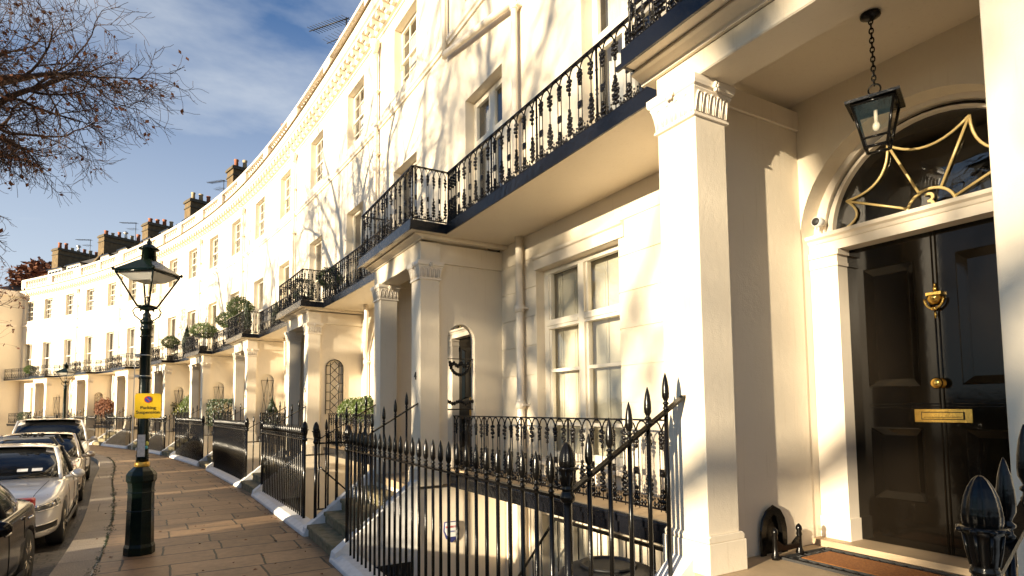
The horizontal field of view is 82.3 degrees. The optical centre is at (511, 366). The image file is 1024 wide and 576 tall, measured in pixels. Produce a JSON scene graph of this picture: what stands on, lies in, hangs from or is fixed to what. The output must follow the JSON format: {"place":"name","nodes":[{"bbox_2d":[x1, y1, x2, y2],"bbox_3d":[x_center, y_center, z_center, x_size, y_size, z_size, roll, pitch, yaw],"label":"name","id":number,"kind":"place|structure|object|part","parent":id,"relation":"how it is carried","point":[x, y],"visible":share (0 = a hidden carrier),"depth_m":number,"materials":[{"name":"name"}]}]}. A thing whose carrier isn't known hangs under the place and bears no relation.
{"place":"outdoors","nodes":[
{"label":"outdoors","id":0,"kind":"place"},
{"bbox_2d":[31,459,98,575],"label":"road","id":1,"kind":"structure","parent":0,"point":[47,558],"depth_m":8.89,"materials":[{"name":"grey asphalt"}]},
{"bbox_2d":[0,262,28,348],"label":"brown leaved tree","id":2,"kind":"object","parent":1,"relation":"on","point":[15,299],"visible":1,"depth_m":25.18,"materials":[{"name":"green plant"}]},
{"bbox_2d":[0,484,35,575],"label":"parked car","id":3,"kind":"object","parent":1,"relation":"on","point":[17,525],"visible":1,"depth_m":6.23,"materials":[{"name":"black paint"}]},
{"bbox_3d":[-5.814,1.280,5.469,1.695,0.524,2.393,2,-5,-30],"label":"window glass","id":4,"kind":"part","parent":3,"relation":"part of","materials":[{"name":"black glass"}]},
{"bbox_2d":[0,433,84,543],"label":"parked car","id":5,"kind":"object","parent":1,"relation":"on","point":[45,475],"visible":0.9,"depth_m":9.20,"materials":[{"name":"silver metal"}]},
{"bbox_3d":[-8.615,1.612,10.080,1.695,0.550,2.919,2,-5,-33],"label":"window glass","id":6,"kind":"part","parent":5,"relation":"part of","materials":[{"name":"black glass"}]},
{"bbox_2d":[0,432,95,500],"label":"parked car","id":7,"kind":"object","parent":1,"relation":"on","point":[73,446],"visible":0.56,"depth_m":13.58,"materials":[{"name":"beige paint"}]},
{"bbox_3d":[-11.454,1.901,14.240,1.695,0.600,3.015,2,-5,-35],"label":"window glass","id":8,"kind":"part","parent":7,"relation":"part of","materials":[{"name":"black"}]},
{"bbox_2d":[12,418,97,478],"bbox_3d":[-14.118,2.482,17.879,2.301,1.788,4.732,2,-5,-38],"label":"parked car","id":9,"kind":"object","parent":1,"relation":"on","point":[72,425],"visible":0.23,"depth_m":17.53,"materials":[{"name":"grey paint"}]},
{"bbox_3d":[-14.518,1.993,18.418,1.849,0.712,3.264,2,-5,-38],"label":"window glass","id":10,"kind":"part","parent":9,"relation":"part of","materials":[{"name":"black glass"}]},
{"bbox_2d":[49,454,113,575],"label":"kerb","id":11,"kind":"structure","parent":1,"relation":"on","point":[81,554],"depth_m":9.21,"materials":[{"name":"stone"}]},
{"bbox_2d":[55,362,76,417],"bbox_3d":[-21.282,1.898,27.850,0.606,4.220,0.606,-1,-4,0],"label":"street lamp","id":12,"kind":"object","parent":11,"relation":"on","point":[65,370],"visible":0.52,"depth_m":27.83,"materials":[{"name":"black metal"}]},
{"bbox_2d":[83,457,117,575],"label":"moss","id":13,"kind":"object","parent":11,"relation":"on","point":[111,519],"visible":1,"depth_m":9.93,"materials":[{"name":"green plant"}]},
{"bbox_2d":[0,0,207,270],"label":"bare tree","id":14,"kind":"object","parent":1,"relation":"on","point":[14,149],"visible":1,"depth_m":9.51,"materials":[{"name":"brown plant"}]},
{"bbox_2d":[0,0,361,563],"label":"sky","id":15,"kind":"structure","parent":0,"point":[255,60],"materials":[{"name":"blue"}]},
{"bbox_2d":[89,445,342,575],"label":"pavement","id":16,"kind":"structure","parent":0,"point":[220,538],"depth_m":8.83,"materials":[{"name":"stone"}]},
{"bbox_2d":[27,408,71,418],"bbox_3d":[-30.176,3.764,38.111,4.710,2.084,1.121,-3,-5,32],"label":"iron railing","id":17,"kind":"object","parent":16,"relation":"on","point":[34,417],"visible":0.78,"depth_m":38.19,"materials":[{"name":"black metal"}]},
{"bbox_2d":[4,230,140,425],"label":"terraced house","id":18,"kind":"structure","parent":16,"relation":"on","point":[49,331],"depth_m":42.75,"materials":[{"name":"white paint"}]},
{"bbox_2d":[16,412,31,420],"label":"dark bush","id":19,"kind":"object","parent":18,"relation":"on","point":[20,416],"visible":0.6,"depth_m":41.90,"materials":[{"name":"green plant"}]},
{"bbox_2d":[25,344,31,372],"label":"window","id":20,"kind":"structure","parent":18,"relation":"in","point":[30,347],"depth_m":44.66,"materials":[{"name":"paint"}]},
{"bbox_2d":[23,365,36,377],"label":"dark bush","id":21,"kind":"object","parent":18,"relation":"on","point":[27,367],"visible":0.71,"depth_m":41.74,"materials":[{"name":"green plant"}]},
{"bbox_2d":[27,302,33,321],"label":"window","id":22,"kind":"structure","parent":18,"relation":"in","point":[32,310],"depth_m":44.87,"materials":[{"name":"paint"}]},
{"bbox_2d":[44,342,50,375],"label":"window","id":23,"kind":"structure","parent":18,"relation":"in","point":[49,345],"depth_m":43.36,"materials":[{"name":"paint"}]},
{"bbox_2d":[46,299,52,318],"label":"window","id":24,"kind":"structure","parent":18,"relation":"in","point":[51,300],"depth_m":43.60,"materials":[{"name":"paint"}]},
{"bbox_2d":[66,339,71,368],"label":"window","id":25,"kind":"structure","parent":18,"relation":"in","point":[70,355],"depth_m":41.83,"materials":[{"name":"paint"}]},
{"bbox_2d":[68,294,73,314],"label":"window","id":26,"kind":"structure","parent":18,"relation":"in","point":[72,302],"depth_m":42.01,"materials":[{"name":"paint"}]},
{"bbox_2d":[67,408,113,444],"bbox_3d":[-24.975,3.464,34.516,4.660,2.084,1.121,-4,-5,37],"label":"iron railing","id":27,"kind":"object","parent":16,"relation":"on","point":[90,424],"visible":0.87,"depth_m":33.39,"materials":[{"name":"black metal"}]},
{"bbox_2d":[54,218,177,441],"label":"terraced house","id":28,"kind":"structure","parent":16,"relation":"on","point":[99,322],"depth_m":38.63,"materials":[{"name":"white paint"}]},
{"bbox_2d":[86,336,92,371],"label":"window","id":29,"kind":"structure","parent":28,"relation":"in","point":[90,353],"depth_m":40.19,"materials":[{"name":"paint"}]},
{"bbox_2d":[88,289,94,310],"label":"window","id":30,"kind":"structure","parent":28,"relation":"in","point":[93,292],"depth_m":40.43,"materials":[{"name":"paint"}]},
{"bbox_2d":[108,332,113,364],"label":"window","id":31,"kind":"structure","parent":28,"relation":"in","point":[112,350],"depth_m":38.38,"materials":[{"name":"paint"}]},
{"bbox_2d":[110,283,115,305],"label":"window","id":32,"kind":"structure","parent":28,"relation":"in","point":[114,298],"depth_m":38.61,"materials":[{"name":"paint"}]},
{"bbox_2d":[119,222,137,243],"bbox_3d":[-26.210,-9.091,40.026,1.222,1.514,0.554,-1,-4,6],"label":"television aerial","id":33,"kind":"object","parent":28,"relation":"attached to","point":[135,229],"visible":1,"depth_m":39.96,"materials":[{"name":"grey metal"}]},
{"bbox_2d":[101,408,134,448],"bbox_3d":[-20.233,3.153,30.680,4.269,2.084,1.120,-4,-5,41],"label":"iron railing","id":34,"kind":"object","parent":16,"relation":"on","point":[114,432],"visible":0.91,"depth_m":30.41,"materials":[{"name":"black metal"}]},
{"bbox_2d":[111,238,182,556],"bbox_3d":[-4.927,0.358,7.847,0.602,4.220,0.602,-1,-4,5],"label":"street lamp","id":35,"kind":"object","parent":16,"relation":"on","point":[150,269],"visible":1,"depth_m":7.74,"materials":[{"name":"black metal"}]},
{"bbox_2d":[131,349,151,448],"bbox_3d":[-4.988,0.437,7.890,0.198,1.330,0.292,2,-5,-33],"label":"edge on sign","id":36,"kind":"object","parent":35,"relation":"attached to","point":[137,355],"visible":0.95,"depth_m":7.76,"materials":[{"name":"beige"}]},
{"bbox_2d":[134,393,160,417],"bbox_3d":[-4.842,0.524,7.788,0.300,0.330,0.019,2,-5,-32],"label":"parking sign","id":37,"kind":"object","parent":35,"relation":"attached to","point":[147,405],"visible":1,"depth_m":7.78,"materials":[{"name":"yellow metal"}]},
{"bbox_2d":[91,192,214,444],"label":"terraced house","id":38,"kind":"structure","parent":16,"relation":"on","point":[122,370],"depth_m":34.91,"materials":[{"name":"white paint"}]},
{"bbox_2d":[94,397,113,424],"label":"bare bush","id":39,"kind":"object","parent":38,"relation":"on","point":[103,406],"visible":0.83,"depth_m":36.11,"materials":[{"name":"brown plant"}]},
{"bbox_2d":[129,328,134,366],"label":"window","id":40,"kind":"structure","parent":38,"relation":"in","point":[133,346],"depth_m":36.49,"materials":[{"name":"paint"}]},
{"bbox_2d":[131,281,136,299],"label":"window","id":41,"kind":"structure","parent":38,"relation":"in","point":[135,289],"depth_m":36.75,"materials":[{"name":"paint"}]},
{"bbox_2d":[152,323,154,349],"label":"window","id":42,"kind":"structure","parent":38,"relation":"in","point":[153,343],"depth_m":34.29,"materials":[{"name":"paint"}]},
{"bbox_2d":[135,406,188,454],"bbox_3d":[-15.927,2.830,26.614,1.121,2.084,4.308,3,-5,-44],"label":"iron railing","id":43,"kind":"object","parent":16,"relation":"on","point":[160,434],"visible":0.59,"depth_m":25.56,"materials":[{"name":"black metal"}]},
{"bbox_2d":[126,159,246,450],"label":"terraced house","id":44,"kind":"structure","parent":16,"relation":"on","point":[181,243],"depth_m":30.62,"materials":[{"name":"white paint"}]},
{"bbox_2d":[160,335,180,358],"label":"ball topiary","id":45,"kind":"object","parent":44,"relation":"on","point":[173,339],"visible":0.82,"depth_m":28.96,"materials":[{"name":"green plant"}]},
{"bbox_2d":[171,317,175,353],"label":"window","id":46,"kind":"structure","parent":44,"relation":"in","point":[175,317],"depth_m":32.61,"materials":[{"name":"paint"}]},
{"bbox_2d":[172,260,177,285],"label":"window","id":47,"kind":"structure","parent":44,"relation":"in","point":[175,260],"depth_m":32.84,"materials":[{"name":"paint"}]},
{"bbox_2d":[190,311,195,335],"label":"window","id":48,"kind":"structure","parent":44,"relation":"in","point":[194,311],"depth_m":30.64,"materials":[{"name":"paint"}]},
{"bbox_2d":[191,250,196,277],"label":"window","id":49,"kind":"structure","parent":44,"relation":"in","point":[193,258],"depth_m":30.82,"materials":[{"name":"paint"}]},
{"bbox_2d":[169,404,232,465],"bbox_3d":[-11.708,2.463,21.900,1.121,2.084,5.087,3,-5,-39],"label":"iron railing","id":50,"kind":"object","parent":16,"relation":"on","point":[196,427],"visible":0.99,"depth_m":21.40,"materials":[{"name":"black metal"}]},
{"bbox_2d":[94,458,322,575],"bbox_3d":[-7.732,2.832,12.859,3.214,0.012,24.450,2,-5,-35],"label":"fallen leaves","id":51,"kind":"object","parent":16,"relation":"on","point":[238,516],"visible":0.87,"depth_m":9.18,"materials":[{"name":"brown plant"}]},
{"bbox_2d":[160,123,282,456],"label":"terraced house","id":52,"kind":"structure","parent":16,"relation":"on","point":[222,218],"depth_m":26.09,"materials":[{"name":"white paint"}]},
{"bbox_2d":[171,402,184,415],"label":"leafy bush","id":53,"kind":"object","parent":52,"relation":"on","point":[177,406],"visible":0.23,"depth_m":28.84,"materials":[{"name":"green plant"}]},
{"bbox_2d":[179,394,188,417],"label":"leafy bush","id":54,"kind":"object","parent":52,"relation":"on","point":[184,402],"visible":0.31,"depth_m":28.50,"materials":[{"name":"green plant"}]},
{"bbox_2d":[182,324,190,353],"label":"cone topiary","id":55,"kind":"object","parent":52,"relation":"on","point":[186,334],"visible":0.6,"depth_m":27.93,"materials":[{"name":"green plant"}]},
{"bbox_2d":[188,322,219,350],"bbox_3d":[-13.108,-1.236,24.880,1.212,1.300,1.288,3,-5,-42],"label":"ball topiary","id":56,"kind":"object","parent":52,"relation":"on","point":[194,329],"visible":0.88,"depth_m":24.70,"materials":[{"name":"green plant"}]},
{"bbox_2d":[211,303,216,350],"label":"window","id":57,"kind":"structure","parent":52,"relation":"in","point":[213,305],"depth_m":28.40,"materials":[{"name":"paint"}]},
{"bbox_2d":[212,237,217,266],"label":"window","id":58,"kind":"structure","parent":52,"relation":"in","point":[214,253],"depth_m":28.66,"materials":[{"name":"paint"}]},
{"bbox_2d":[207,180,227,191],"bbox_3d":[-15.311,-8.861,30.382,1.222,1.514,0.554,-3,-4,27],"label":"television aerial","id":59,"kind":"object","parent":52,"relation":"on","point":[213,182],"visible":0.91,"depth_m":30.30,"materials":[{"name":"grey metal"}]},
{"bbox_2d":[235,221,240,253],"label":"window","id":60,"kind":"structure","parent":52,"relation":"in","point":[239,223],"depth_m":26.31,"materials":[{"name":"paint"}]},
{"bbox_2d":[205,402,286,487],"bbox_3d":[-7.622,2.053,16.538,1.120,2.084,5.124,2,-5,-35],"label":"iron railing","id":61,"kind":"object","parent":16,"relation":"on","point":[230,449],"visible":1,"depth_m":15.84,"materials":[{"name":"black metal"}]},
{"bbox_2d":[197,33,341,474],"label":"terraced house","id":62,"kind":"structure","parent":16,"relation":"on","point":[268,178],"depth_m":20.76,"materials":[{"name":"white paint"}]},
{"bbox_2d":[205,398,232,426],"bbox_3d":[-11.932,1.992,24.335,1.416,1.362,1.420,3,-5,-41],"label":"square hedge","id":63,"kind":"object","parent":62,"relation":"on","point":[209,405],"visible":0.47,"depth_m":23.90,"materials":[{"name":"green plant"}]},
{"bbox_2d":[214,312,238,344],"bbox_3d":[-11.451,-1.462,23.585,1.033,1.540,1.097,3,-5,-40],"label":"ball topiary","id":64,"kind":"object","parent":62,"relation":"on","point":[222,322],"visible":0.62,"depth_m":23.36,"materials":[{"name":"green plant"}]},
{"bbox_2d":[226,296,255,330],"bbox_3d":[-10.072,-1.721,21.662,1.033,1.766,1.097,3,-5,-38],"label":"ball topiary","id":65,"kind":"object","parent":62,"relation":"on","point":[236,304],"visible":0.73,"depth_m":21.46,"materials":[{"name":"green plant"}]},
{"bbox_2d":[241,302,251,333],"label":"cone topiary","id":66,"kind":"object","parent":62,"relation":"on","point":[248,319],"visible":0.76,"depth_m":19.80,"materials":[{"name":"green plant"}]},
{"bbox_2d":[258,281,262,330],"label":"window","id":67,"kind":"structure","parent":62,"relation":"in","point":[261,282],"depth_m":23.62,"materials":[{"name":"paint"}]},
{"bbox_2d":[259,201,264,236],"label":"window","id":68,"kind":"structure","parent":62,"relation":"in","point":[263,203],"depth_m":23.79,"materials":[{"name":"paint"}]},
{"bbox_2d":[284,264,288,302],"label":"window","id":69,"kind":"structure","parent":62,"relation":"in","point":[287,266],"depth_m":21.05,"materials":[{"name":"paint"}]},
{"bbox_2d":[284,175,290,213],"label":"window","id":70,"kind":"structure","parent":62,"relation":"in","point":[286,198],"depth_m":21.21,"materials":[{"name":"paint"}]},
{"bbox_2d":[251,396,375,535],"bbox_3d":[-3.915,1.638,11.036,1.121,2.084,4.853,2,-5,-32],"label":"iron railing","id":71,"kind":"object","parent":16,"relation":"on","point":[288,513],"visible":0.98,"depth_m":10.24,"materials":[{"name":"black metal"}]},
{"bbox_2d":[238,0,416,518],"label":"terraced house","id":72,"kind":"structure","parent":16,"relation":"on","point":[330,343],"depth_m":14.79,"materials":[{"name":"white paint"}]},
{"bbox_2d":[265,397,277,431],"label":"cone shrub","id":73,"kind":"object","parent":72,"relation":"on","point":[270,406],"visible":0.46,"depth_m":19.06,"materials":[{"name":"green plant"}]},
{"bbox_2d":[272,300,278,324],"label":"cone topiary","id":74,"kind":"object","parent":72,"relation":"on","point":[275,313],"visible":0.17,"depth_m":18.81,"materials":[{"name":"green plant"}]},
{"bbox_2d":[292,278,315,301],"bbox_3d":[-5.058,-1.758,14.189,0.502,0.715,0.504,2,-5,-34],"label":"round bush","id":75,"kind":"object","parent":72,"relation":"on","point":[305,282],"visible":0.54,"depth_m":14.11,"materials":[{"name":"green plant"}]},
{"bbox_2d":[314,240,321,301],"bbox_3d":[-5.693,-2.492,17.754,0.229,2.680,1.250,2,-5,-35],"label":"window","id":76,"kind":"structure","parent":72,"relation":"in","point":[320,242],"depth_m":18.18,"materials":[{"name":"paint"}]},
{"bbox_2d":[315,138,322,183],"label":"window","id":77,"kind":"structure","parent":72,"relation":"in","point":[320,164],"depth_m":18.39,"materials":[{"name":"paint"}]},
{"bbox_2d":[308,15,349,45],"bbox_3d":[-5.513,-9.451,17.802,1.588,1.968,0.720,-3,-5,32],"label":"television aerial","id":78,"kind":"object","parent":72,"relation":"attached to","point":[346,18],"visible":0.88,"depth_m":17.73,"materials":[{"name":"grey metal"}]},
{"bbox_2d":[316,267,344,301],"bbox_3d":[-4.480,-1.933,14.417,0.673,1.084,0.716,2,-5,-34],"label":"round bush","id":79,"kind":"object","parent":72,"relation":"on","point":[321,283],"visible":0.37,"depth_m":14.31,"materials":[{"name":"green plant"}]},
{"bbox_2d":[352,85,363,141],"bbox_3d":[-3.817,-6.505,15.207,0.267,1.500,1.250,2,-5,-34],"label":"window","id":80,"kind":"structure","parent":72,"relation":"in","point":[361,118],"depth_m":15.58,"materials":[{"name":"paint"}]},
{"bbox_2d":[353,207,362,274],"bbox_3d":[-3.770,-2.704,14.952,0.212,2.680,1.250,2,-5,-34],"label":"window","id":81,"kind":"structure","parent":72,"relation":"in","point":[361,210],"depth_m":15.41,"materials":[{"name":"paint"}]},
{"bbox_2d":[283,0,577,575],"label":"terraced house","id":82,"kind":"structure","parent":16,"relation":"on","point":[438,292],"depth_m":8.64,"materials":[{"name":"white paint"}]},
{"bbox_2d":[336,397,362,429],"bbox_3d":[-3.592,1.250,13.091,0.674,1.134,0.716,2,-5,-33],"label":"ball topiary","id":83,"kind":"object","parent":82,"relation":"on","point":[348,405],"visible":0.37,"depth_m":12.97,"materials":[{"name":"green plant"}]},
{"bbox_2d":[350,395,373,422],"bbox_3d":[-3.115,1.186,12.454,0.674,1.164,0.716,2,-5,-33],"label":"ball topiary","id":84,"kind":"object","parent":82,"relation":"on","point":[362,400],"visible":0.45,"depth_m":12.33,"materials":[{"name":"green plant"}]},
{"bbox_2d":[400,12,416,85],"bbox_3d":[-2.048,-6.709,12.491,0.250,1.500,1.250,2,-5,-32],"label":"window","id":85,"kind":"structure","parent":82,"relation":"in","point":[411,58],"depth_m":12.80,"materials":[{"name":"paint"}]},
{"bbox_2d":[401,160,416,221],"bbox_3d":[-1.987,-2.908,12.243,0.229,2.680,1.250,2,-5,-32],"label":"window","id":86,"kind":"structure","parent":82,"relation":"in","point":[415,163],"depth_m":12.72,"materials":[{"name":"paint"}]},
{"bbox_2d":[443,521,459,542],"bbox_3d":[-0.805,2.209,7.812,0.230,0.280,0.027,2,-5,-30],"label":"alarm plaque","id":87,"kind":"object","parent":82,"relation":"attached to","point":[453,529],"visible":0.48,"depth_m":7.81,"materials":[{"name":"white plastic"}]},
{"bbox_2d":[459,337,471,468],"bbox_3d":[-0.600,0.563,9.268,0.149,2.120,1.150,2,-5,-30],"label":"door","id":88,"kind":"structure","parent":82,"relation":"in","point":[465,343],"depth_m":9.61,"materials":[{"name":"black wood"}]},
{"bbox_2d":[474,76,501,202],"bbox_3d":[-0.220,-3.129,9.290,0.235,2.680,1.250,2,-5,-30],"label":"window","id":89,"kind":"structure","parent":82,"relation":"in","point":[491,113],"depth_m":9.43,"materials":[{"name":"paint"}]},
{"bbox_2d":[329,373,685,575],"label":"iron railing","id":90,"kind":"object","parent":16,"relation":"on","point":[354,563],"visible":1,"depth_m":4.23,"materials":[{"name":"black metal"}]},
{"bbox_2d":[376,0,1023,575],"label":"terraced house","id":91,"kind":"structure","parent":16,"relation":"on","point":[848,376],"depth_m":4.17,"materials":[{"name":"white paint"}]},
{"bbox_2d":[376,562,410,575],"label":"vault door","id":92,"kind":"structure","parent":91,"relation":"in","point":[409,563],"depth_m":7.45,"materials":[{"name":"black"}]},
{"bbox_2d":[549,526,603,572],"bbox_3d":[0.877,2.560,6.819,0.050,1.470,1.560,2,-5,-30],"label":"basement window","id":93,"kind":"structure","parent":91,"relation":"in","point":[574,529],"depth_m":7.03,"materials":[{"name":"glass"}]},
{"bbox_2d":[544,244,622,466],"bbox_3d":[0.915,-0.092,7.039,0.200,2.450,1.838,2,-5,-30],"label":"window","id":94,"kind":"structure","parent":91,"relation":"in","point":[583,346],"depth_m":7.03,"materials":[{"name":"paint"}]},
{"bbox_2d":[592,0,654,122],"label":"window","id":95,"kind":"structure","parent":91,"relation":"in","point":[616,10],"depth_m":6.96,"materials":[{"name":"paint"}]},
{"bbox_2d":[760,505,803,560],"bbox_3d":[1.832,1.121,4.000,0.312,0.335,0.154,2,-5,-30],"label":"boot scraper niche","id":96,"kind":"object","parent":91,"relation":"on","point":[773,534],"visible":1,"depth_m":4.00,"materials":[{"name":"black metal"}]},
{"bbox_2d":[811,217,824,234],"bbox_3d":[2.331,-1.065,4.452,0.087,0.139,0.077,2,-5,-30],"label":"security camera","id":97,"kind":"object","parent":91,"relation":"attached to","point":[818,223],"visible":0.91,"depth_m":4.43,"materials":[{"name":"white plastic"}]},
{"bbox_2d":[780,547,960,575],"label":"door mat","id":98,"kind":"object","parent":91,"relation":"on","point":[840,561],"depth_m":3.69,"materials":[{"name":"brown fabric"}]},
{"bbox_2d":[844,8,905,154],"bbox_3d":[2.138,-1.686,3.458,0.273,0.833,0.273,-4,-5,40],"label":"hanging lantern","id":99,"kind":"object","parent":91,"relation":"hanging from","point":[890,100],"visible":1,"depth_m":3.43,"materials":[{"name":"black metal"}]},
{"bbox_2d":[847,216,1017,567],"bbox_3d":[2.802,0.154,3.824,0.149,2.120,1.150,2,-5,-30],"label":"door","id":100,"kind":"structure","parent":91,"relation":"in","point":[929,391],"depth_m":3.90,"materials":[{"name":"black wood"}]},
{"bbox_2d":[955,424,1023,575],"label":"iron railing","id":101,"kind":"object","parent":16,"relation":"on","point":[990,527],"visible":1,"depth_m":1.59,"materials":[{"name":"black metal"}]},
{"bbox_2d":[558,555,656,575],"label":"dustbin","id":102,"kind":"object","parent":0,"point":[601,565],"visible":0.69,"depth_m":3.96,"materials":[{"name":"black plastic"}]},
{"bbox_3d":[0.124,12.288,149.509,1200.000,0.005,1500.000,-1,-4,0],"label":"ground","id":103,"kind":"structure","parent":0,"visible":0},
{"bbox_2d":[0,285,33,435],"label":"end house","id":104,"kind":"structure","parent":103,"relation":"on","point":[10,356],"depth_m":44.00,"materials":[{"name":"white paint"}]},
{"bbox_2d":[6,256,51,286],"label":"tree","id":105,"kind":"object","parent":104,"relation":"on","point":[35,268],"visible":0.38,"depth_m":46.16,"materials":[{"name":"brown plant"}]}
]}

